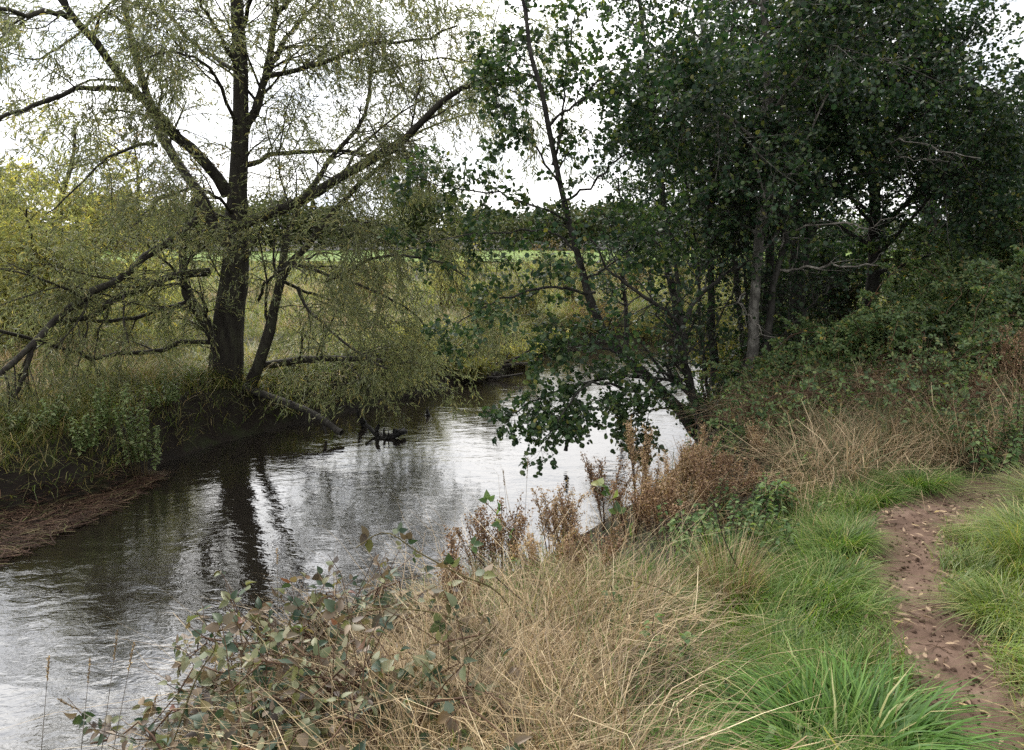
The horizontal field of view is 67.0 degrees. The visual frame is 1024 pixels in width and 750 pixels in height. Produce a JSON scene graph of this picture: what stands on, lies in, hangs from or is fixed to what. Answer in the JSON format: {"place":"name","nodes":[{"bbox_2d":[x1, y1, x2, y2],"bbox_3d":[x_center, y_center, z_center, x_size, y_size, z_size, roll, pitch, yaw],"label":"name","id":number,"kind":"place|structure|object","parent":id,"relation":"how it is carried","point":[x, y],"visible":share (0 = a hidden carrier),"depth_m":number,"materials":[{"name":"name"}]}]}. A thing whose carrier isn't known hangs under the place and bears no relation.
{"place":"outdoors","nodes":[
{"label":"outdoors","id":0,"kind":"place"},
{"bbox_2d":[0,338,738,749],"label":"water","id":1,"kind":"structure","parent":0,"point":[240,510],"depth_m":8.45,"materials":[{"name":"black liquid"}]},
{"bbox_2d":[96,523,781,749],"bbox_3d":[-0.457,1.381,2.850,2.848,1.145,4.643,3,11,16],"label":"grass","id":2,"kind":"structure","parent":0,"point":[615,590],"depth_m":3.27,"materials":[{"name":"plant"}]},
{"bbox_2d":[8,249,924,262],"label":"field","id":3,"kind":"structure","parent":0,"point":[521,255],"depth_m":67.64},
{"bbox_2d":[0,231,1023,743],"bbox_3d":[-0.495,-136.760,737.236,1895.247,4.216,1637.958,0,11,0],"label":"ground","id":4,"kind":"structure","parent":0,"point":[202,435],"depth_m":11.21,"materials":[{"name":"soil"}]},
{"bbox_2d":[22,393,80,428],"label":"bank herb","id":5,"kind":"object","parent":4,"relation":"on","point":[52,419],"visible":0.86,"depth_m":9.80,"materials":[{"name":"green plant"}]},
{"bbox_2d":[66,411,100,458],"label":"bank herb","id":6,"kind":"object","parent":4,"relation":"on","point":[79,443],"visible":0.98,"depth_m":9.71,"materials":[{"name":"green plant"}]},
{"bbox_2d":[0,456,178,566],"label":"reed litter","id":7,"kind":"object","parent":4,"relation":"on","point":[78,509],"visible":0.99,"depth_m":8.92,"materials":[{"name":"plant"}]},
{"bbox_2d":[0,89,184,349],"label":"willow bush","id":8,"kind":"object","parent":4,"relation":"on","point":[9,183],"visible":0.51,"depth_m":15.24,"materials":[{"name":"green plant"}]},
{"bbox_2d":[88,377,128,442],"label":"bank herb","id":9,"kind":"object","parent":4,"relation":"on","point":[105,414],"visible":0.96,"depth_m":10.23,"materials":[{"name":"green plant"}]},
{"bbox_2d":[41,112,228,326],"bbox_3d":[-9.171,-3.681,18.915,4.550,5.626,2.933,0,11,0],"label":"hawthorn","id":10,"kind":"object","parent":4,"relation":"on","point":[137,157],"visible":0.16,"depth_m":18.64,"materials":[{"name":"green plant"}]},
{"bbox_2d":[112,383,161,475],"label":"bank herb","id":11,"kind":"object","parent":4,"relation":"on","point":[143,443],"visible":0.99,"depth_m":10.15,"materials":[{"name":"green plant"}]},
{"bbox_2d":[142,367,182,412],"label":"bank herb","id":12,"kind":"object","parent":4,"relation":"on","point":[171,397],"visible":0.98,"depth_m":11.48,"materials":[{"name":"green plant"}]},
{"bbox_2d":[63,613,428,749],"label":"bramble bush","id":13,"kind":"object","parent":4,"relation":"on","point":[203,716],"visible":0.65,"depth_m":2.62,"materials":[{"name":"green plant"}]},
{"bbox_2d":[171,611,237,748],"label":"bramble cane","id":14,"kind":"object","parent":13,"relation":"attached to","point":[221,651],"visible":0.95,"depth_m":2.73,"materials":[{"name":"green plant"}]},
{"bbox_2d":[120,571,409,749],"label":"bramble bush","id":15,"kind":"object","parent":4,"relation":"on","point":[205,678],"visible":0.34,"depth_m":3.14,"materials":[{"name":"green plant"}]},
{"bbox_2d":[213,190,323,249],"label":"tree","id":16,"kind":"object","parent":4,"relation":"on","point":[259,203],"visible":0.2,"depth_m":80.71,"materials":[{"name":"green plant"}]},
{"bbox_2d":[4,327,534,503],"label":"bank roots","id":17,"kind":"object","parent":4,"relation":"on","point":[28,474],"visible":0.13,"depth_m":12.02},
{"bbox_2d":[238,384,343,435],"bbox_3d":[-3.902,0.507,12.785,2.930,0.714,0.272,6,12,27],"label":"fallen log","id":18,"kind":"object","parent":4,"relation":"on","point":[325,422],"visible":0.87,"depth_m":12.52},
{"bbox_2d":[0,0,603,443],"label":"willow tree","id":19,"kind":"object","parent":4,"relation":"on","point":[224,328],"visible":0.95,"depth_m":11.08,"materials":[{"name":"green plant"}]},
{"bbox_2d":[209,540,478,720],"bbox_3d":[-0.742,1.218,3.489,1.202,0.967,0.970,0,11,0],"label":"bramble bush","id":20,"kind":"object","parent":4,"relation":"on","point":[387,574],"visible":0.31,"depth_m":3.37,"materials":[{"name":"green plant"}]},
{"bbox_2d":[0,279,704,402],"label":"dry meadow grass","id":21,"kind":"structure","parent":4,"relation":"on","point":[133,371],"depth_m":14.02,"materials":[{"name":"plant"}]},
{"bbox_2d":[214,591,531,749],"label":"bramble bush","id":22,"kind":"object","parent":4,"relation":"on","point":[363,692],"visible":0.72,"depth_m":2.53,"materials":[{"name":"green plant"}]},
{"bbox_2d":[374,177,468,246],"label":"tree","id":23,"kind":"object","parent":4,"relation":"on","point":[416,215],"visible":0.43,"depth_m":73.18,"materials":[{"name":"green plant"}]},
{"bbox_2d":[410,240,485,308],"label":"bank shrub","id":24,"kind":"object","parent":4,"relation":"on","point":[441,289],"visible":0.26,"depth_m":22.73,"materials":[{"name":"green plant"}]},
{"bbox_2d":[0,287,900,505],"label":"bank grass","id":25,"kind":"structure","parent":4,"relation":"on","point":[351,351],"depth_m":13.54,"materials":[{"name":"plant"}]},
{"bbox_2d":[7,464,909,749],"bbox_3d":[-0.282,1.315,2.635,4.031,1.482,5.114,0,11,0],"label":"dead grass","id":26,"kind":"structure","parent":4,"relation":"on","point":[589,658],"depth_m":2.83,"materials":[{"name":"plant"}]},
{"bbox_2d":[321,599,496,643],"bbox_3d":[-0.397,0.961,2.955,0.672,0.176,0.116,1,11,5],"label":"bramble cane","id":27,"kind":"object","parent":26,"relation":"on","point":[331,606],"visible":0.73,"depth_m":2.96,"materials":[{"name":"green plant"}]},
{"bbox_2d":[356,522,521,624],"bbox_3d":[-0.298,0.835,3.228,0.692,0.456,0.118,0,11,0],"label":"bramble cane","id":28,"kind":"object","parent":26,"relation":"on","point":[486,572],"visible":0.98,"depth_m":3.20,"materials":[{"name":"green plant"}]},
{"bbox_2d":[1,217,915,250],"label":"hedge","id":29,"kind":"object","parent":4,"relation":"on","point":[564,233],"visible":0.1,"depth_m":82.69,"materials":[{"name":"plant"}]},
{"bbox_2d":[0,258,920,473],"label":"meadow grass","id":30,"kind":"structure","parent":4,"relation":"on","point":[254,321],"depth_m":16.63,"materials":[{"name":"plant"}]},
{"bbox_2d":[434,525,486,614],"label":"dock plant","id":31,"kind":"object","parent":4,"relation":"on","point":[451,546],"visible":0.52,"depth_m":3.69,"materials":[{"name":"plant"}]},
{"bbox_2d":[445,349,501,380],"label":"bank shrub","id":32,"kind":"object","parent":4,"relation":"on","point":[481,365],"visible":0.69,"depth_m":16.61,"materials":[{"name":"green plant"}]},
{"bbox_2d":[453,503,508,578],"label":"dock plant","id":33,"kind":"object","parent":4,"relation":"on","point":[476,535],"visible":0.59,"depth_m":4.55,"materials":[{"name":"plant"}]},
{"bbox_2d":[473,492,536,581],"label":"dock plant","id":34,"kind":"object","parent":4,"relation":"on","point":[500,534],"visible":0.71,"depth_m":4.45,"materials":[{"name":"plant"}]},
{"bbox_2d":[492,271,561,324],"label":"bank shrub","id":35,"kind":"object","parent":4,"relation":"on","point":[531,303],"visible":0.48,"depth_m":21.47,"materials":[{"name":"green plant"}]},
{"bbox_2d":[507,523,582,580],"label":"dock plant","id":36,"kind":"object","parent":4,"relation":"on","point":[531,540],"visible":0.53,"depth_m":4.18,"materials":[{"name":"plant"}]},
{"bbox_2d":[377,0,713,477],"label":"alder tree","id":37,"kind":"object","parent":4,"relation":"on","point":[569,427],"visible":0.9,"depth_m":8.53,"materials":[{"name":"green plant"}]},
{"bbox_2d":[510,198,611,240],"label":"tree","id":38,"kind":"object","parent":4,"relation":"on","point":[549,222],"visible":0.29,"depth_m":86.20,"materials":[{"name":"green plant"}]},
{"bbox_2d":[530,485,593,558],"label":"dock plant","id":39,"kind":"object","parent":4,"relation":"on","point":[554,500],"visible":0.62,"depth_m":4.96,"materials":[{"name":"plant"}]},
{"bbox_2d":[536,480,594,548],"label":"dock plant","id":40,"kind":"object","parent":4,"relation":"on","point":[549,512],"visible":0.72,"depth_m":4.72,"materials":[{"name":"plant"}]},
{"bbox_2d":[556,518,632,577],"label":"shrub","id":41,"kind":"object","parent":4,"relation":"on","point":[609,549],"visible":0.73,"depth_m":4.14,"materials":[{"name":"plant"}]},
{"bbox_2d":[580,452,637,530],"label":"dock plant","id":42,"kind":"object","parent":4,"relation":"on","point":[591,476],"visible":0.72,"depth_m":5.54,"materials":[{"name":"plant"}]},
{"bbox_2d":[581,144,668,344],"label":"alder tree","id":43,"kind":"object","parent":4,"relation":"on","point":[619,189],"visible":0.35,"depth_m":15.14,"materials":[{"name":"green plant"}]},
{"bbox_2d":[603,479,664,541],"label":"dock plant","id":44,"kind":"object","parent":4,"relation":"on","point":[618,498],"visible":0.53,"depth_m":5.12,"materials":[{"name":"plant"}]},
{"bbox_2d":[618,416,655,494],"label":"dock plant","id":45,"kind":"object","parent":4,"relation":"on","point":[630,446],"visible":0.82,"depth_m":6.20,"materials":[{"name":"plant"}]},
{"bbox_2d":[588,0,703,365],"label":"alder tree","id":46,"kind":"object","parent":4,"relation":"on","point":[635,18],"visible":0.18,"depth_m":12.39,"materials":[{"name":"green plant"}]},
{"bbox_2d":[623,475,692,540],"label":"dock plant","id":47,"kind":"object","parent":4,"relation":"on","point":[656,500],"visible":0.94,"depth_m":4.92,"materials":[{"name":"plant"}]},
{"bbox_2d":[628,450,687,531],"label":"dock plant","id":48,"kind":"object","parent":4,"relation":"on","point":[645,471],"visible":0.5,"depth_m":5.44,"materials":[{"name":"plant"}]},
{"bbox_2d":[639,613,695,700],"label":"nettle","id":49,"kind":"object","parent":4,"relation":"on","point":[684,635],"visible":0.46,"depth_m":3.01,"materials":[{"name":"green plant"}]},
{"bbox_2d":[518,118,827,433],"bbox_3d":[1.902,-1.010,8.387,2.607,3.748,3.400,7,13,33],"label":"alder tree","id":50,"kind":"object","parent":4,"relation":"on","point":[688,388],"visible":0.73,"depth_m":8.72,"materials":[{"name":"green plant"}]},
{"bbox_2d":[656,502,697,546],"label":"nettle","id":51,"kind":"object","parent":4,"relation":"on","point":[683,529],"visible":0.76,"depth_m":4.80,"materials":[{"name":"green plant"}]},
{"bbox_2d":[649,460,707,527],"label":"dock plant","id":52,"kind":"object","parent":4,"relation":"on","point":[668,480],"visible":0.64,"depth_m":5.28,"materials":[{"name":"plant"}]},
{"bbox_2d":[664,435,708,499],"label":"dock plant","id":53,"kind":"object","parent":4,"relation":"on","point":[688,462],"visible":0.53,"depth_m":5.82,"materials":[{"name":"plant"}]},
{"bbox_2d":[612,116,762,396],"bbox_3d":[2.227,-1.339,9.634,1.786,4.126,1.667,-4,11,-20],"label":"alder tree","id":54,"kind":"object","parent":4,"relation":"on","point":[687,253],"visible":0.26,"depth_m":9.52,"materials":[{"name":"green plant"}]},
{"bbox_2d":[619,0,771,391],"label":"alder tree","id":55,"kind":"object","parent":4,"relation":"on","point":[715,194],"visible":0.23,"depth_m":9.38,"materials":[{"name":"green plant"}]},
{"bbox_2d":[681,440,726,509],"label":"dock plant","id":56,"kind":"object","parent":4,"relation":"on","point":[718,459],"visible":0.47,"depth_m":5.62,"materials":[{"name":"plant"}]},
{"bbox_2d":[643,0,790,369],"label":"alder tree","id":57,"kind":"object","parent":4,"relation":"on","point":[696,227],"visible":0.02,"depth_m":11.13,"materials":[{"name":"green plant"}]},
{"bbox_2d":[690,315,747,392],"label":"bank shrub","id":58,"kind":"object","parent":4,"relation":"on","point":[725,350],"visible":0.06,"depth_m":13.35,"materials":[{"name":"green plant"}]},
{"bbox_2d":[692,451,747,522],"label":"dock plant","id":59,"kind":"object","parent":4,"relation":"on","point":[704,496],"visible":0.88,"depth_m":5.10,"materials":[{"name":"plant"}]},
{"bbox_2d":[652,244,795,413],"bbox_3d":[2.493,-0.535,9.324,1.809,2.152,1.466,0,11,0],"label":"tree","id":60,"kind":"object","parent":4,"relation":"on","point":[716,338],"visible":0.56,"depth_m":9.25,"materials":[{"name":"green plant"}]},
{"bbox_2d":[713,450,765,508],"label":"dock plant","id":61,"kind":"object","parent":4,"relation":"on","point":[752,477],"visible":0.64,"depth_m":5.48,"materials":[{"name":"plant"}]},
{"bbox_2d":[697,511,782,564],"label":"nettle","id":62,"kind":"object","parent":4,"relation":"on","point":[717,533],"visible":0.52,"depth_m":4.32,"materials":[{"name":"green plant"}]},
{"bbox_2d":[656,512,825,613],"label":"grass tussock","id":63,"kind":"object","parent":4,"relation":"on","point":[706,575],"depth_m":3.91,"materials":[{"name":"plant"}]},
{"bbox_2d":[683,131,829,360],"bbox_3d":[3.011,-1.501,9.791,1.887,3.888,1.920,0,11,0],"label":"alder tree","id":64,"kind":"object","parent":4,"relation":"on","point":[774,320],"visible":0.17,"depth_m":9.72,"materials":[{"name":"green plant"}]},
{"bbox_2d":[726,494,791,546],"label":"nettle","id":65,"kind":"object","parent":4,"relation":"on","point":[754,510],"visible":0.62,"depth_m":4.50,"materials":[{"name":"green plant"}]},
{"bbox_2d":[684,355,848,466],"bbox_3d":[2.227,0.359,6.870,1.471,1.039,1.355,0,11,0],"label":"bramble bush","id":66,"kind":"object","parent":4,"relation":"on","point":[759,411],"visible":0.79,"depth_m":6.74,"materials":[{"name":"green plant"}]},
{"bbox_2d":[738,519,796,568],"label":"nettle","id":67,"kind":"object","parent":4,"relation":"on","point":[788,529],"visible":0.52,"depth_m":4.28,"materials":[{"name":"green plant"}]},
{"bbox_2d":[752,472,797,522],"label":"nettle","id":68,"kind":"object","parent":4,"relation":"on","point":[777,484],"visible":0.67,"depth_m":4.89,"materials":[{"name":"green plant"}]},
{"bbox_2d":[531,279,1023,560],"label":"straw tangle","id":69,"kind":"object","parent":4,"relation":"on","point":[897,446],"visible":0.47,"depth_m":5.73,"materials":[{"name":"plant"}]},
{"bbox_2d":[719,227,846,327],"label":"bank shrub","id":70,"kind":"object","parent":4,"relation":"on","point":[808,290],"visible":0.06,"depth_m":12.18,"materials":[{"name":"green plant"}]},
{"bbox_2d":[572,0,994,416],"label":"alder tree","id":71,"kind":"object","parent":4,"relation":"on","point":[670,68],"visible":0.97,"depth_m":7.44,"materials":[{"name":"green plant"}]},
{"bbox_2d":[686,304,887,370],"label":"bramble bush","id":72,"kind":"object","parent":4,"relation":"on","point":[739,356],"visible":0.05,"depth_m":9.82,"materials":[{"name":"green plant"}]},
{"bbox_2d":[667,38,907,362],"bbox_3d":[2.956,-1.831,8.628,2.689,3.769,1.558,8,13,36],"label":"alder tree","id":73,"kind":"object","parent":4,"relation":"on","point":[823,163],"visible":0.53,"depth_m":8.57,"materials":[{"name":"green plant"}]},
{"bbox_2d":[695,330,884,429],"bbox_3d":[3.114,0.102,8.372,1.881,1.189,1.705,-5,12,-26],"label":"bramble bush","id":74,"kind":"object","parent":4,"relation":"on","point":[779,359],"visible":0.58,"depth_m":8.12,"materials":[{"name":"green plant"}]},
{"bbox_2d":[712,597,870,683],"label":"grass tussock","id":75,"kind":"object","parent":4,"relation":"on","point":[802,633],"depth_m":3.37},
{"bbox_2d":[715,243,881,380],"bbox_3d":[3.299,-0.640,9.074,1.923,1.928,1.729,0,11,0],"label":"bush","id":76,"kind":"object","parent":4,"relation":"on","point":[807,287],"visible":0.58,"depth_m":9.02,"materials":[{"name":"green plant"}]},
{"bbox_2d":[697,104,903,364],"bbox_3d":[3.582,-1.576,9.634,2.265,3.671,1.529,0,11,0],"label":"alder tree","id":77,"kind":"object","parent":4,"relation":"on","point":[827,238],"visible":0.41,"depth_m":9.49,"materials":[{"name":"green plant"}]},
{"bbox_2d":[708,0,892,324],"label":"alder tree","id":78,"kind":"object","parent":4,"relation":"on","point":[771,258],"visible":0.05,"depth_m":9.97,"materials":[{"name":"green plant"}]},
{"bbox_2d":[617,628,1023,749],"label":"grass tussock","id":79,"kind":"object","parent":4,"relation":"on","point":[917,712],"depth_m":2.57,"materials":[{"name":"plant"}]},
{"bbox_2d":[737,541,925,636],"bbox_3d":[1.554,0.999,3.726,0.978,0.311,0.878,-4,11,-18],"label":"grass tussock","id":80,"kind":"object","parent":4,"relation":"on","point":[857,565],"depth_m":3.74,"materials":[{"name":"plant"}]},
{"bbox_2d":[726,2,939,340],"bbox_3d":[3.971,-2.950,9.604,2.690,5.156,2.289,0,11,0],"label":"alder tree","id":81,"kind":"object","parent":4,"relation":"on","point":[876,151],"visible":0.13,"depth_m":9.31,"materials":[{"name":"green plant"}]},
{"bbox_2d":[733,339,953,444],"bbox_3d":[2.895,0.183,7.223,1.618,0.982,1.613,-3,11,-14],"label":"bramble bush","id":82,"kind":"object","parent":4,"relation":"on","point":[837,375],"visible":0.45,"depth_m":7.14,"materials":[{"name":"green plant"}]},
{"bbox_2d":[770,512,919,575],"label":"grass tussock","id":83,"kind":"object","parent":4,"relation":"on","point":[868,538],"depth_m":4.16,"materials":[{"name":"plant"}]},
{"bbox_2d":[777,200,936,326],"bbox_3d":[5.275,-1.613,12.299,2.237,2.289,2.296,3,11,14],"label":"bank shrub","id":84,"kind":"object","parent":4,"relation":"on","point":[861,258],"visible":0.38,"depth_m":11.85,"materials":[{"name":"green plant"}]},
{"bbox_2d":[798,475,936,513],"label":"grass tussock","id":85,"kind":"object","parent":4,"relation":"on","point":[900,490],"depth_m":4.88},
{"bbox_2d":[726,0,1023,323],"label":"alder tree","id":86,"kind":"object","parent":4,"relation":"on","point":[945,168],"visible":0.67,"depth_m":9.15,"materials":[{"name":"green plant"}]},
{"bbox_2d":[768,285,987,395],"bbox_3d":[3.967,-0.262,8.316,2.338,1.362,2.141,6,12,30],"label":"bramble bush","id":87,"kind":"object","parent":4,"relation":"on","point":[861,327],"visible":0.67,"depth_m":7.97,"materials":[{"name":"green plant"}]},
{"bbox_2d":[858,206,980,319],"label":"bank shrub","id":88,"kind":"object","parent":4,"relation":"on","point":[897,246],"visible":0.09,"depth_m":12.42,"materials":[{"name":"green plant"}]},
{"bbox_2d":[850,455,995,503],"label":"grass tussock","id":89,"kind":"object","parent":4,"relation":"on","point":[940,483],"depth_m":5.05,"materials":[{"name":"plant"}]},
{"bbox_2d":[830,351,1023,452],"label":"bramble bush","id":90,"kind":"object","parent":4,"relation":"on","point":[957,402],"visible":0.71,"depth_m":6.24,"materials":[{"name":"green plant"}]},
{"bbox_2d":[843,12,1023,244],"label":"alder tree","id":91,"kind":"object","parent":4,"relation":"on","point":[910,214],"visible":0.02,"depth_m":12.40,"materials":[{"name":"green plant"}]},
{"bbox_2d":[849,189,1023,357],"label":"bramble bush","id":92,"kind":"object","parent":4,"relation":"on","point":[1016,224],"visible":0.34,"depth_m":9.64,"materials":[{"name":"green plant"}]},
{"bbox_2d":[849,323,1023,422],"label":"bramble bush","id":93,"kind":"object","parent":4,"relation":"on","point":[943,362],"visible":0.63,"depth_m":6.90,"materials":[{"name":"green plant"}]},
{"bbox_2d":[860,244,1023,393],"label":"bramble bush","id":94,"kind":"object","parent":4,"relation":"on","point":[981,289],"visible":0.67,"depth_m":8.05,"materials":[{"name":"green plant"}]},
{"bbox_2d":[899,558,1023,645],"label":"grass tussock","id":95,"kind":"object","parent":4,"relation":"on","point":[976,605],"depth_m":3.39,"materials":[{"name":"plant"}]},
{"bbox_2d":[915,493,1023,747],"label":"verge grass","id":96,"kind":"structure","parent":4,"relation":"on","point":[986,560],"depth_m":3.64,"materials":[{"name":"plant"}]},
{"bbox_2d":[924,291,1023,403],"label":"bramble bush","id":97,"kind":"object","parent":4,"relation":"on","point":[980,332],"visible":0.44,"depth_m":7.15,"materials":[{"name":"green plant"}]},
{"bbox_2d":[927,491,1023,566],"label":"grass tussock","id":98,"kind":"object","parent":4,"relation":"on","point":[1013,517],"depth_m":4.10,"materials":[{"name":"plant"}]},
{"bbox_2d":[944,456,1023,518],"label":"grass tussock","id":99,"kind":"object","parent":4,"relation":"on","point":[1021,489],"depth_m":4.68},
{"bbox_2d":[949,419,1018,469],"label":"nettle","id":100,"kind":"object","parent":4,"relation":"on","point":[991,446],"visible":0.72,"depth_m":5.50,"materials":[{"name":"green plant"}]},
{"bbox_2d":[969,420,1023,482],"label":"nettle","id":101,"kind":"object","parent":4,"relation":"on","point":[1014,458],"visible":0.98,"depth_m":5.23,"materials":[{"name":"green plant"}]},
{"bbox_2d":[994,392,1023,467],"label":"nettle","id":102,"kind":"object","parent":4,"relation":"on","point":[1019,413],"visible":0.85,"depth_m":5.55,"materials":[{"name":"green plant"}]},
{"bbox_2d":[997,324,1023,400],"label":"dock plant","id":103,"kind":"object","parent":4,"relation":"on","point":[1010,366],"visible":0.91,"depth_m":6.64,"materials":[{"name":"plant"}]},
{"bbox_2d":[0,0,1023,228],"label":"sky","id":104,"kind":"structure","parent":0,"point":[539,193],"materials":[{"name":"white"}]},
{"bbox_2d":[586,466,991,749],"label":"grass","id":105,"kind":"structure","parent":0,"point":[851,512],"depth_m":3.35,"materials":[{"name":"plant"}]},
{"bbox_2d":[843,468,1023,749],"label":"path","id":106,"kind":"structure","parent":0,"point":[951,660],"depth_m":3.38,"materials":[{"name":"soil"}]},
{"bbox_2d":[847,492,1023,745],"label":"leaf litter","id":107,"kind":"object","parent":106,"relation":"on","point":[949,642],"visible":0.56,"depth_m":3.32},
{"bbox_2d":[855,489,1023,749],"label":"soil crumbs","id":108,"kind":"object","parent":106,"relation":"on","point":[953,669],"visible":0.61,"depth_m":3.46,"materials":[{"name":"soil"}]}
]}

